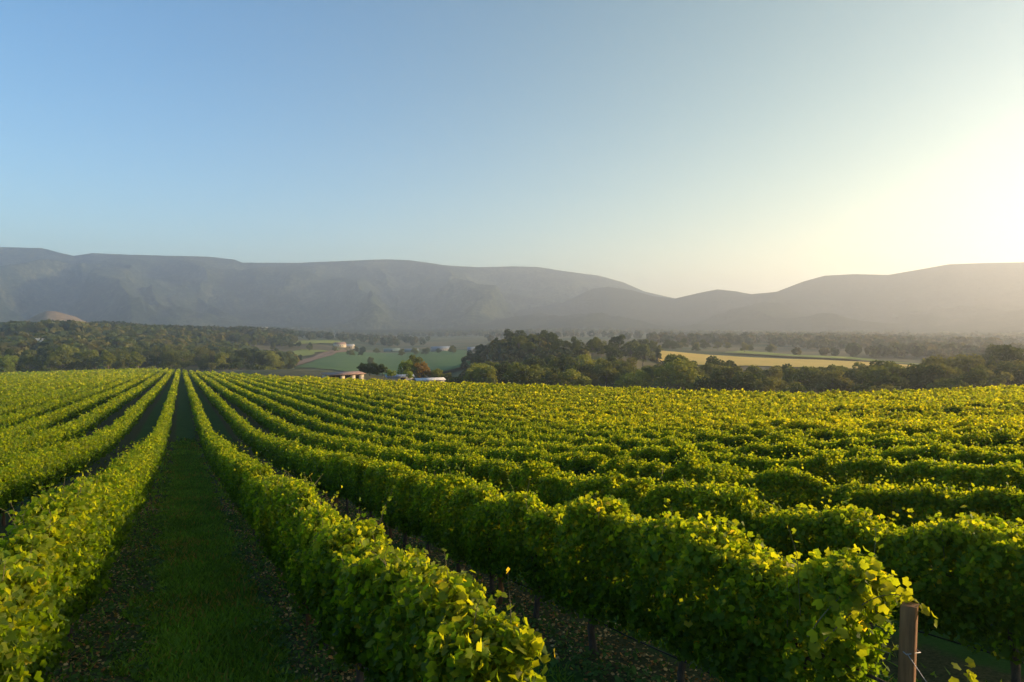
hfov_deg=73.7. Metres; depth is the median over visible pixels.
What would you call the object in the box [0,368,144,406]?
vine row
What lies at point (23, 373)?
vine row
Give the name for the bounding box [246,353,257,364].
tree
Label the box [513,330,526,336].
tree
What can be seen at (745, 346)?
tree
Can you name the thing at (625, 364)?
tree
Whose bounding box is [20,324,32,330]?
tree
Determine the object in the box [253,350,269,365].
tree
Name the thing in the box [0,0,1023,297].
sky
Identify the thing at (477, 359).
tree
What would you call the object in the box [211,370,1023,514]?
vine row
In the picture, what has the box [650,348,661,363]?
tree
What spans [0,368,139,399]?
vine row
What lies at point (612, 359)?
tree
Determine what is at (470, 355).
tree
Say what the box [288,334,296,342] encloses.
tree
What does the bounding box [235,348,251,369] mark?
tree
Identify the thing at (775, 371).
tree
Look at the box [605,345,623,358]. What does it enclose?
tree
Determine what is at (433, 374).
tree
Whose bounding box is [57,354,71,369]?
tree
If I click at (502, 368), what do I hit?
tree
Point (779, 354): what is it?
field
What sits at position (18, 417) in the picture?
vine row
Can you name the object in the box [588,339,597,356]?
tree
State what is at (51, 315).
dry hill
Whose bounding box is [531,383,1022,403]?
vine row
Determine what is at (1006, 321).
hills
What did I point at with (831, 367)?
tree
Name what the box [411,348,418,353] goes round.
tree
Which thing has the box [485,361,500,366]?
tree
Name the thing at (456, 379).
shrub
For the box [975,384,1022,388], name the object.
vine row
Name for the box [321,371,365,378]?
farm shed
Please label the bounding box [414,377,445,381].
farm shed
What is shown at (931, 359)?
tree
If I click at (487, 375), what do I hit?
tree
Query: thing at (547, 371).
tree
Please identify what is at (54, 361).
tree
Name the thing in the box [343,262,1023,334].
hills
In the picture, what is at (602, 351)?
tree
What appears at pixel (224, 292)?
mountains
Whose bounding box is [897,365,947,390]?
tree
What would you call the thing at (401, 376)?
farm shed
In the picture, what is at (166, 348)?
tree
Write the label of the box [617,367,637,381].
tree
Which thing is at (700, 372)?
tree
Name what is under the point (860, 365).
tree
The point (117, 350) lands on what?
tree
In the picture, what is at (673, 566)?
vine row
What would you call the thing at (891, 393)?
vine row
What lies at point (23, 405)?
vine row
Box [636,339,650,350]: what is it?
tree
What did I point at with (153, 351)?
tree
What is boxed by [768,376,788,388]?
tree
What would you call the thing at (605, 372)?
tree
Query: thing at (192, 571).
grass
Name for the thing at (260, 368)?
shrub
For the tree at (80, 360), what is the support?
on the ground at (938, 656)
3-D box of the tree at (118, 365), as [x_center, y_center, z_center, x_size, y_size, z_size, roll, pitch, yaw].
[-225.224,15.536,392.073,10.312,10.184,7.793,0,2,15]
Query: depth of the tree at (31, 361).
390.54 m
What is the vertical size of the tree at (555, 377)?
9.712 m
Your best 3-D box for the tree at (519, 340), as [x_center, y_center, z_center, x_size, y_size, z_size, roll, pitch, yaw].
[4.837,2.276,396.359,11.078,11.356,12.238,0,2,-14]
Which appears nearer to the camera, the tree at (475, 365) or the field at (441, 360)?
the tree at (475, 365)
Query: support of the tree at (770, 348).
on the ground at (938, 656)
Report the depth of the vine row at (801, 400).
72.12 m
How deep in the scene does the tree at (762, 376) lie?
202.81 m
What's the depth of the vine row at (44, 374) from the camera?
233.77 m
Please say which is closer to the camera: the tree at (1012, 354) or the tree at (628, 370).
the tree at (1012, 354)
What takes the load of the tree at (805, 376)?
on the ground at (938, 656)
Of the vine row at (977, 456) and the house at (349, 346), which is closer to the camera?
the vine row at (977, 456)
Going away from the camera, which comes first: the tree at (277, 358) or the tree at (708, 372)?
the tree at (708, 372)
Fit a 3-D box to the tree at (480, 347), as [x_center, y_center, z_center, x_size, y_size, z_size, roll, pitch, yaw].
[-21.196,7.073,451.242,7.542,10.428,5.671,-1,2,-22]
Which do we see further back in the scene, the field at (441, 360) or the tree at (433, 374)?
the field at (441, 360)
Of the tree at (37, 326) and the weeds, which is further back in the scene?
the tree at (37, 326)
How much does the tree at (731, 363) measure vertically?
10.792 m
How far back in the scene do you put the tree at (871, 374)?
187.69 m
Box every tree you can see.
[0,354,17,371]
[0,355,23,371]
[3,348,19,356]
[14,327,30,335]
[17,354,42,370]
[19,349,45,368]
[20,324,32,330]
[31,322,45,331]
[36,344,55,361]
[41,319,53,328]
[41,356,61,370]
[43,346,54,361]
[44,349,75,370]
[52,344,78,358]
[54,324,63,330]
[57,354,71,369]
[71,349,95,369]
[84,350,98,356]
[85,356,102,369]
[87,327,99,333]
[99,350,115,368]
[105,347,119,360]
[107,349,133,368]
[112,359,129,368]
[122,346,148,363]
[127,329,137,334]
[129,351,145,367]
[145,345,163,364]
[147,354,160,367]
[156,345,173,362]
[157,351,180,367]
[162,345,187,353]
[173,350,197,368]
[190,348,209,369]
[191,347,209,360]
[196,353,210,370]
[211,352,229,369]
[224,351,244,369]
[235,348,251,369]
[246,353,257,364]
[249,347,259,358]
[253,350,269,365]
[261,350,283,367]
[262,353,278,367]
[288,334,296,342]
[346,350,354,354]
[356,363,366,372]
[364,363,374,375]
[367,357,374,363]
[371,363,385,375]
[374,364,387,376]
[397,359,416,373]
[398,349,404,354]
[407,354,424,377]
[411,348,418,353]
[413,361,430,377]
[421,347,428,354]
[429,368,442,377]
[440,372,450,382]
[448,346,455,351]
[463,367,481,382]
[465,350,476,360]
[465,363,478,378]
[467,356,484,367]
[472,363,497,383]
[475,344,484,350]
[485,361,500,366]
[494,361,514,384]
[501,363,549,384]
[503,329,516,338]
[511,335,527,348]
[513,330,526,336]
[522,356,545,365]
[527,334,537,341]
[536,330,547,335]
[541,368,553,384]
[544,332,557,343]
[544,359,565,372]
[545,339,562,349]
[547,373,568,385]
[553,368,591,386]
[558,354,593,376]
[562,341,571,347]
[563,365,577,376]
[570,343,579,352]
[571,336,583,347]
[577,354,602,365]
[581,359,593,365]
[583,365,597,380]
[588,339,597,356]
[591,358,623,386]
[592,337,606,350]
[597,344,606,357]
[604,342,613,353]
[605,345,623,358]
[606,355,622,384]
[608,334,626,351]
[613,372,644,389]
[617,356,639,371]
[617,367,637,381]
[620,361,632,370]
[621,341,640,358]
[630,369,652,387]
[631,343,655,366]
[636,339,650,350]
[640,365,657,386]
[650,340,657,350]
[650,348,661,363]
[651,345,662,351]
[652,358,699,390]
[653,363,663,388]
[660,353,676,366]
[663,354,699,388]
[664,339,677,347]
[676,338,688,349]
[686,365,709,378]
[687,375,705,391]
[691,344,700,350]
[694,368,731,391]
[700,339,710,347]
[701,355,718,369]
[701,362,714,373]
[705,364,719,375]
[713,341,722,347]
[713,359,735,370]
[714,364,742,389]
[719,371,762,391]
[723,342,731,347]
[724,360,738,371]
[739,373,767,391]
[740,342,748,353]
[744,365,780,378]
[749,376,779,392]
[758,366,783,378]
[765,344,773,351]
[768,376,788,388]
[774,383,805,392]
[775,363,794,382]
[777,381,803,390]
[782,366,824,393]
[806,368,854,393]
[817,364,839,383]
[822,366,847,372]
[838,370,863,391]
[850,361,878,381]
[850,365,914,391]
[865,384,893,392]
[869,360,894,367]
[869,373,909,391]
[883,361,918,373]
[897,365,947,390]
[900,363,931,378]
[919,355,947,366]
[925,361,970,380]
[926,378,969,389]
[936,368,988,389]
[943,353,985,375]
[944,366,962,376]
[955,354,976,364]
[971,364,995,376]
[972,360,995,369]
[974,344,1006,362]
[976,368,1013,387]
[988,359,1023,380]
[990,344,1023,363]
[992,361,1023,385]
[1012,362,1023,385]
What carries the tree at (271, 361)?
on the ground at (938, 656)
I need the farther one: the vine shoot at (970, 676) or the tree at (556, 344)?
the tree at (556, 344)
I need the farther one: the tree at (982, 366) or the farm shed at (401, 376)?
the farm shed at (401, 376)
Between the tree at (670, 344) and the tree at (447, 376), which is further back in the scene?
the tree at (670, 344)
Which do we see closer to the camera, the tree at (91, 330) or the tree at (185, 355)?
the tree at (185, 355)
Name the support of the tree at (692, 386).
on the ground at (938, 656)
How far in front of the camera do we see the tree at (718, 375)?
203.64 m
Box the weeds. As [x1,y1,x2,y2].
[51,506,691,681]
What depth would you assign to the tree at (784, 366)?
238.27 m
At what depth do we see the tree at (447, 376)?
237.46 m
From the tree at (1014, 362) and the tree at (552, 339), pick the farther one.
the tree at (552, 339)
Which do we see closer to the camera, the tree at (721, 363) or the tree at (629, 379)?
the tree at (629, 379)
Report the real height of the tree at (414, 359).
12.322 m
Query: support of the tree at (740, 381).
on the ground at (938, 656)
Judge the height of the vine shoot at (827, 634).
0.684 m
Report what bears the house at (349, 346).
on the ground at (938, 656)
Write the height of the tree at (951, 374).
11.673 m
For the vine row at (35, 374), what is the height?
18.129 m
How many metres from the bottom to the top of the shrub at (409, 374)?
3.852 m
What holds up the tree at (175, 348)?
on the ground at (938, 656)
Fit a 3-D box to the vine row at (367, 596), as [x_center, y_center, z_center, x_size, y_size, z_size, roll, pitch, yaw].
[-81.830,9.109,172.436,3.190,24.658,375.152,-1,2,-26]
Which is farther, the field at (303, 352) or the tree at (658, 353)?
the field at (303, 352)
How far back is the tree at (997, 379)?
171.51 m
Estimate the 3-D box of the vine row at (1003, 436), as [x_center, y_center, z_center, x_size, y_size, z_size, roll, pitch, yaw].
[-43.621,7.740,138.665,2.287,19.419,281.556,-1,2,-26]
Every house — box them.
[333,342,345,347]
[346,344,354,348]
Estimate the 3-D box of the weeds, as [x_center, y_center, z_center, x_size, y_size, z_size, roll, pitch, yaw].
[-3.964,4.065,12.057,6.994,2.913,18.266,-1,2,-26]
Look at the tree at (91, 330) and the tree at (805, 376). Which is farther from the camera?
the tree at (91, 330)
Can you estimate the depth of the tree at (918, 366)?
187.18 m
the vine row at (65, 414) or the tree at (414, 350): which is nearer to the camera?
the vine row at (65, 414)
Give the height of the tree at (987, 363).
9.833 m
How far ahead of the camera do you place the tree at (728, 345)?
710.59 m
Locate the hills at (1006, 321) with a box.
[684,309,1023,334]
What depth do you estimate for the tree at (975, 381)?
162.90 m
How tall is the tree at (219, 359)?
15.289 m
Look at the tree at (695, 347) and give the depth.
620.53 m
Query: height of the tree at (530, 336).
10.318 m
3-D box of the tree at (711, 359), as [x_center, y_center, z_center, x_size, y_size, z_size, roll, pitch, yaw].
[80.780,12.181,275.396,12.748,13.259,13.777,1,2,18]
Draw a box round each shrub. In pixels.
[205,363,215,370]
[217,363,227,369]
[230,362,241,367]
[246,364,257,369]
[255,366,265,369]
[387,369,395,376]
[406,371,413,377]
[449,376,463,382]
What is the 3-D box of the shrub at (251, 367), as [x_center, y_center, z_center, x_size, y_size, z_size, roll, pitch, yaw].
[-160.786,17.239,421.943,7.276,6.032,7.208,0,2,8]
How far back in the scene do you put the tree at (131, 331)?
727.57 m
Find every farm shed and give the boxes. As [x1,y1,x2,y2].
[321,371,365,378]
[385,374,414,380]
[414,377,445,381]
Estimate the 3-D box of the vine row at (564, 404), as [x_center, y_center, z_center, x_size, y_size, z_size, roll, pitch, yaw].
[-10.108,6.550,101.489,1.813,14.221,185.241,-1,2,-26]
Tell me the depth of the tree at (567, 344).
415.56 m
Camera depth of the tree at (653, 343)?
506.28 m
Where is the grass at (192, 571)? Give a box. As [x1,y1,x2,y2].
[10,436,1001,681]
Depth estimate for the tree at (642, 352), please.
420.21 m
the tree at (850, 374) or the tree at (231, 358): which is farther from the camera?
the tree at (231, 358)
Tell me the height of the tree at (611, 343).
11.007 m
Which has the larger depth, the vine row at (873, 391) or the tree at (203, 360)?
the tree at (203, 360)
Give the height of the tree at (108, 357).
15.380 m
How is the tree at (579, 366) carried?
on the ground at (938, 656)
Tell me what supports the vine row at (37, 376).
on the ground at (938, 656)
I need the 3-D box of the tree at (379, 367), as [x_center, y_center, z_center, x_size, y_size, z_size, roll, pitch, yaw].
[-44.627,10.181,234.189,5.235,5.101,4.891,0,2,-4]
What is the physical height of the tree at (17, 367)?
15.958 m
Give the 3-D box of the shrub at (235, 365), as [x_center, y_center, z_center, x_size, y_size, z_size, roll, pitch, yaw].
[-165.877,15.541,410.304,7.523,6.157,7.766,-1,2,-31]
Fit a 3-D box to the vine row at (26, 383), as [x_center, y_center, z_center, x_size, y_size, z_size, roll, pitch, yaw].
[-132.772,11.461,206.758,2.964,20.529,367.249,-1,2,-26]
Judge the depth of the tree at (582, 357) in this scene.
291.45 m
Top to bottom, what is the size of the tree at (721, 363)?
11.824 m
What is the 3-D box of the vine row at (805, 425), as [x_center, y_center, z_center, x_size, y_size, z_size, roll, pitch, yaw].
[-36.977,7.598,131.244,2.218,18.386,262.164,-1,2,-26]
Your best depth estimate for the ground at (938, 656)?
11.71 m
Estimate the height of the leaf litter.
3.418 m
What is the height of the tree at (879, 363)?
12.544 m
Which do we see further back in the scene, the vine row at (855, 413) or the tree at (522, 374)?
the tree at (522, 374)
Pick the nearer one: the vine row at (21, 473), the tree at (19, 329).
the vine row at (21, 473)
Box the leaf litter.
[52,496,717,681]
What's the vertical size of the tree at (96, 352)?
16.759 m
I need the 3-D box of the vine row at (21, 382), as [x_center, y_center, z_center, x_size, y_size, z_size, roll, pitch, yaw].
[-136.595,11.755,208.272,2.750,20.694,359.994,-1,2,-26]
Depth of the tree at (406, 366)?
245.54 m
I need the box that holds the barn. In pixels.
[431,346,449,351]
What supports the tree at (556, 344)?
on the ground at (938, 656)
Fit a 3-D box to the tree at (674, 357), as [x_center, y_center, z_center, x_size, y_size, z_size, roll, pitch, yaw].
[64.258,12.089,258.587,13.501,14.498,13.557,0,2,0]
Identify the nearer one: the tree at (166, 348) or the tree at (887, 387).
the tree at (887, 387)
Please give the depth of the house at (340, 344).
967.48 m
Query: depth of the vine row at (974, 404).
65.89 m
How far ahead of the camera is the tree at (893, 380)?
175.33 m
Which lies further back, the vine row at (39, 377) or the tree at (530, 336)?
the tree at (530, 336)
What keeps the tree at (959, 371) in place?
on the ground at (938, 656)
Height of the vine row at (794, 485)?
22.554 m
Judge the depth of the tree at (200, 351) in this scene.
470.69 m
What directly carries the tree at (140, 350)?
on the ground at (938, 656)
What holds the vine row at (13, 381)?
on the ground at (938, 656)
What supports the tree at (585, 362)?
on the ground at (938, 656)
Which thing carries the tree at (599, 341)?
on the ground at (938, 656)
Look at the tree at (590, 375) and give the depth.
269.59 m
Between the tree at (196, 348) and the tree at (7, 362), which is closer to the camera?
the tree at (7, 362)
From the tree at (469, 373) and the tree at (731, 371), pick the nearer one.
the tree at (731, 371)
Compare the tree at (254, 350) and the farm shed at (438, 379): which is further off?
the tree at (254, 350)
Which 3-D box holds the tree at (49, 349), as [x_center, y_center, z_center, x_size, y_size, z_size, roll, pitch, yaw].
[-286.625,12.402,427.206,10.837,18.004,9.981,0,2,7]
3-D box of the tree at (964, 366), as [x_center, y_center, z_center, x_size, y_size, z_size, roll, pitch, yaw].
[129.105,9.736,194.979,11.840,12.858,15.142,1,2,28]
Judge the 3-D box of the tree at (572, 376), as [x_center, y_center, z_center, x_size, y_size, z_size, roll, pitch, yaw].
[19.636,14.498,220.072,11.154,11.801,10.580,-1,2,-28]
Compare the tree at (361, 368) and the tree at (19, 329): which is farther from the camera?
the tree at (19, 329)
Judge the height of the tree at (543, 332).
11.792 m
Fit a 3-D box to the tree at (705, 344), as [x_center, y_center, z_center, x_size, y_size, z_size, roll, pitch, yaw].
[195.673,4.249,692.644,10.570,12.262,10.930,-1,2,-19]
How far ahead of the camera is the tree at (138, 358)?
388.51 m
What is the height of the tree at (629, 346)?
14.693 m
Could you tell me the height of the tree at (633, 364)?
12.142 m
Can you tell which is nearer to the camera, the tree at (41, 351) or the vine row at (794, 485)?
the vine row at (794, 485)
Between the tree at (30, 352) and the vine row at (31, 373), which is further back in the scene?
the tree at (30, 352)
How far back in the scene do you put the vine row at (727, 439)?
28.55 m
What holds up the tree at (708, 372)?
on the ground at (938, 656)
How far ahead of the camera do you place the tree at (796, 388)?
178.48 m
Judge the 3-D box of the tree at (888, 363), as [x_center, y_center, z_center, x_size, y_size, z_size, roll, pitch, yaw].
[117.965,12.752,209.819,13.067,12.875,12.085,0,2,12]
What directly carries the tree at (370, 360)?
on the ground at (938, 656)
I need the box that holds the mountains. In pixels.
[0,247,674,331]
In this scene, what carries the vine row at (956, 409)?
on the ground at (938, 656)
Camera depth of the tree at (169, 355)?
424.53 m
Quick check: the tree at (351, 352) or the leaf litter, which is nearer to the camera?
the leaf litter
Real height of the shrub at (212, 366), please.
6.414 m
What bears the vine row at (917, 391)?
on the ground at (938, 656)
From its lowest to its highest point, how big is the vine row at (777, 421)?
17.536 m
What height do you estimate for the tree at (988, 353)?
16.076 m
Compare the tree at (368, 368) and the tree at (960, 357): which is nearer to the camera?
the tree at (960, 357)
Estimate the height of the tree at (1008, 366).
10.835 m
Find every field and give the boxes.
[280,340,340,344]
[293,349,325,355]
[295,348,470,375]
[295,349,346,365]
[658,351,915,367]
[724,351,917,363]
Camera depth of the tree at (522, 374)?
214.96 m
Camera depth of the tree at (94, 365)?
402.63 m
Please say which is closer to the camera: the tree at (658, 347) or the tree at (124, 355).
the tree at (124, 355)
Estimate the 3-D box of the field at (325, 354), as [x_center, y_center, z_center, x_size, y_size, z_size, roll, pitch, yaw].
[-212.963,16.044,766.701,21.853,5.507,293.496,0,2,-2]
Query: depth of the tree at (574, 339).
433.19 m
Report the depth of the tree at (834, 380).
201.84 m
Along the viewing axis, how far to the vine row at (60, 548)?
6.91 m
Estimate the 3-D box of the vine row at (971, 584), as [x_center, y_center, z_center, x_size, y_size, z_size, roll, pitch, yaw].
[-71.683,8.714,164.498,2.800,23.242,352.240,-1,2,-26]
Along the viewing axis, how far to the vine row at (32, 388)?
135.38 m
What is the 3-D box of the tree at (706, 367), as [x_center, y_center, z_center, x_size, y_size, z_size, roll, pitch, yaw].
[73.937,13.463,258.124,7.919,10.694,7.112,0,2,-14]
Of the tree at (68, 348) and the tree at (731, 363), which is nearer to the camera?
the tree at (731, 363)
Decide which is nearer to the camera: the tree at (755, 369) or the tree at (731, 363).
the tree at (755, 369)
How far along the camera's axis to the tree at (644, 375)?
224.54 m
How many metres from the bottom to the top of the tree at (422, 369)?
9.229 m
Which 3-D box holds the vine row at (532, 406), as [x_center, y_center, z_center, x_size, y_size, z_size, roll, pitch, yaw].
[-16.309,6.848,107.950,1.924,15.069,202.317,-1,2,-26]
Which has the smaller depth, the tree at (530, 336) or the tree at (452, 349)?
the tree at (530, 336)
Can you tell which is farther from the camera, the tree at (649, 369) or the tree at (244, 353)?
the tree at (244, 353)
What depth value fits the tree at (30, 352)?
417.75 m
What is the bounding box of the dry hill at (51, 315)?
[27,311,88,322]
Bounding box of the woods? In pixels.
[0,319,1023,383]
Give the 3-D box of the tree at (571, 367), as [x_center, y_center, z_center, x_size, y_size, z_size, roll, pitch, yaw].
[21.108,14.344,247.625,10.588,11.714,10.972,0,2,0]
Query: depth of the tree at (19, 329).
635.45 m
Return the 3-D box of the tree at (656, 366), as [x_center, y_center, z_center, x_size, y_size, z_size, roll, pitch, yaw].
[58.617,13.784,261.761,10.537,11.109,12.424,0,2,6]
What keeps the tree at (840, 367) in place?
on the ground at (938, 656)
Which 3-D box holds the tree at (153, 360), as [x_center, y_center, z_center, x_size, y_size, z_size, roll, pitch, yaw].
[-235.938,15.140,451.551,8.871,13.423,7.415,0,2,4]
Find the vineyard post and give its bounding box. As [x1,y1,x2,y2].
[897,601,925,681]
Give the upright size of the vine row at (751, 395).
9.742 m
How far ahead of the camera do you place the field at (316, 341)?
1022.82 m
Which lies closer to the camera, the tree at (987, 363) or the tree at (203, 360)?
the tree at (987, 363)
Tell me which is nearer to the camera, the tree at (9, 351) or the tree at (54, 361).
the tree at (54, 361)
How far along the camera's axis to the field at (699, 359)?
477.55 m
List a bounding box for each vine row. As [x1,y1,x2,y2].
[0,367,120,389]
[0,367,156,429]
[0,368,115,386]
[0,368,127,393]
[0,368,134,396]
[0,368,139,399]
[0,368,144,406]
[0,368,149,415]
[0,368,162,440]
[0,368,168,458]
[0,368,180,681]
[0,369,88,380]
[0,369,94,381]
[0,369,107,383]
[0,369,174,525]
[0,370,56,376]
[0,370,69,378]
[0,370,71,377]
[1,369,80,379]
[1,369,103,382]
[1,370,51,375]
[181,369,554,681]
[189,370,902,681]
[195,370,1023,681]
[203,370,1023,580]
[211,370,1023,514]
[220,371,1023,486]
[229,372,1023,455]
[240,373,1023,447]
[253,373,1023,437]
[267,374,1023,429]
[285,375,1023,427]
[304,375,1022,422]
[324,376,1011,421]
[346,377,1023,420]
[370,378,1023,417]
[398,379,1023,414]
[429,380,1023,409]
[463,381,1023,406]
[496,382,1021,404]
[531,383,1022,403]
[573,385,1023,400]
[627,386,1023,399]
[699,388,1023,398]
[766,389,1023,396]
[819,389,1023,395]
[874,385,1022,393]
[901,386,1023,392]
[932,385,1023,390]
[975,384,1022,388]
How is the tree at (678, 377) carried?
on the ground at (938, 656)
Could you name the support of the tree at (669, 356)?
on the ground at (938, 656)
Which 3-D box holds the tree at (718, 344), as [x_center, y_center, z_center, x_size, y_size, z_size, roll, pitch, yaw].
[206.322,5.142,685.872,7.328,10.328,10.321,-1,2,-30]
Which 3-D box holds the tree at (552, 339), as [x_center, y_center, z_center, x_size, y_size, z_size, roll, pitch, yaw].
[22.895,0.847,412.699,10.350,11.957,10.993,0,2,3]
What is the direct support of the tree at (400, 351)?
on the ground at (938, 656)
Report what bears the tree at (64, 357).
on the ground at (938, 656)
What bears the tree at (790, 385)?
on the ground at (938, 656)
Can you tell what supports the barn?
on the ground at (938, 656)
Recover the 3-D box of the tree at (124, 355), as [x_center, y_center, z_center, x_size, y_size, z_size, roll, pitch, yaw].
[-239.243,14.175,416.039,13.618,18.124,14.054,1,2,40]
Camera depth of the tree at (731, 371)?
205.12 m
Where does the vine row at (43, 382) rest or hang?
on the ground at (938, 656)
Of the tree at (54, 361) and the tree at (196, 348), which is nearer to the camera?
the tree at (54, 361)
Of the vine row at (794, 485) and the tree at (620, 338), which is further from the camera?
the tree at (620, 338)
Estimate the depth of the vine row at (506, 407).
61.83 m
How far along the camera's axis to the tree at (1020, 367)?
178.41 m
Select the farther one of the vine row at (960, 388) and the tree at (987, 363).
the tree at (987, 363)
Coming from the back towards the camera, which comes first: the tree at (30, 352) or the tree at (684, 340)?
the tree at (684, 340)
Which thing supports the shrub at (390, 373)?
on the ground at (938, 656)
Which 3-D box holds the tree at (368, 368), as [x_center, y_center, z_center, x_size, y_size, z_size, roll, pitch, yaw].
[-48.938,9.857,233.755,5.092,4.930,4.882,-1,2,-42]
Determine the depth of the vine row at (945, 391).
73.19 m
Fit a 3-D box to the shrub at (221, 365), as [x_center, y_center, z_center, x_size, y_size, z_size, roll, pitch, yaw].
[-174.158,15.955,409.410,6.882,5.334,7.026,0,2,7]
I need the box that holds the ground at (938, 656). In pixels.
[0,332,1023,681]
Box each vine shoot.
[807,561,937,659]
[948,657,978,681]
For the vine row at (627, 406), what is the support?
on the ground at (938, 656)
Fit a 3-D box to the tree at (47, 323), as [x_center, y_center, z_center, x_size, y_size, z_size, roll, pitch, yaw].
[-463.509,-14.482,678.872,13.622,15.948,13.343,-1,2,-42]
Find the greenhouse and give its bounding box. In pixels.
[383,348,399,351]
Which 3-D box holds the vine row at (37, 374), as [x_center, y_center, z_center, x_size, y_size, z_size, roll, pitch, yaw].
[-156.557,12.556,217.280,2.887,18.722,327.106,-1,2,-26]
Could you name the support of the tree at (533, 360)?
on the ground at (938, 656)
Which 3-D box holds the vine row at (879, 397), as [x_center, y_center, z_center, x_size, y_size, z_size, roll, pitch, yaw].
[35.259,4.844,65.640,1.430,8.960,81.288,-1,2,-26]
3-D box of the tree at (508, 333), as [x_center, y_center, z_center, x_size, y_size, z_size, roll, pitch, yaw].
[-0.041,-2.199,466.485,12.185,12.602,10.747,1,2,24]
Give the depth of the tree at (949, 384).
162.50 m
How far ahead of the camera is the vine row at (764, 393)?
76.33 m
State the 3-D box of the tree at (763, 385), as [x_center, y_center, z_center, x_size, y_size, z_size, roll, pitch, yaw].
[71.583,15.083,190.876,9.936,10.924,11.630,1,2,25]
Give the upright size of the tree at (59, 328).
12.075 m
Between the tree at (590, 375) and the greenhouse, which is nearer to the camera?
the tree at (590, 375)
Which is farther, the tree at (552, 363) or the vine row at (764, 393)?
the tree at (552, 363)
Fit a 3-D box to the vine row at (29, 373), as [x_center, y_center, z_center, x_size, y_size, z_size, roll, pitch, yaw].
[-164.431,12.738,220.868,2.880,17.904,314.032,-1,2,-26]
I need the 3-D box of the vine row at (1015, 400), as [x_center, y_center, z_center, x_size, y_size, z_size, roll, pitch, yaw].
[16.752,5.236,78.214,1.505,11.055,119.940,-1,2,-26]
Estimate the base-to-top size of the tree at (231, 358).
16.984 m
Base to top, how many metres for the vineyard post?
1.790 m
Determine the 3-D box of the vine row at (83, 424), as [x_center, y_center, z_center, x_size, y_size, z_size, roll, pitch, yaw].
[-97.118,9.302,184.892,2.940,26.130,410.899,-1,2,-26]
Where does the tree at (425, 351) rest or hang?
on the ground at (938, 656)

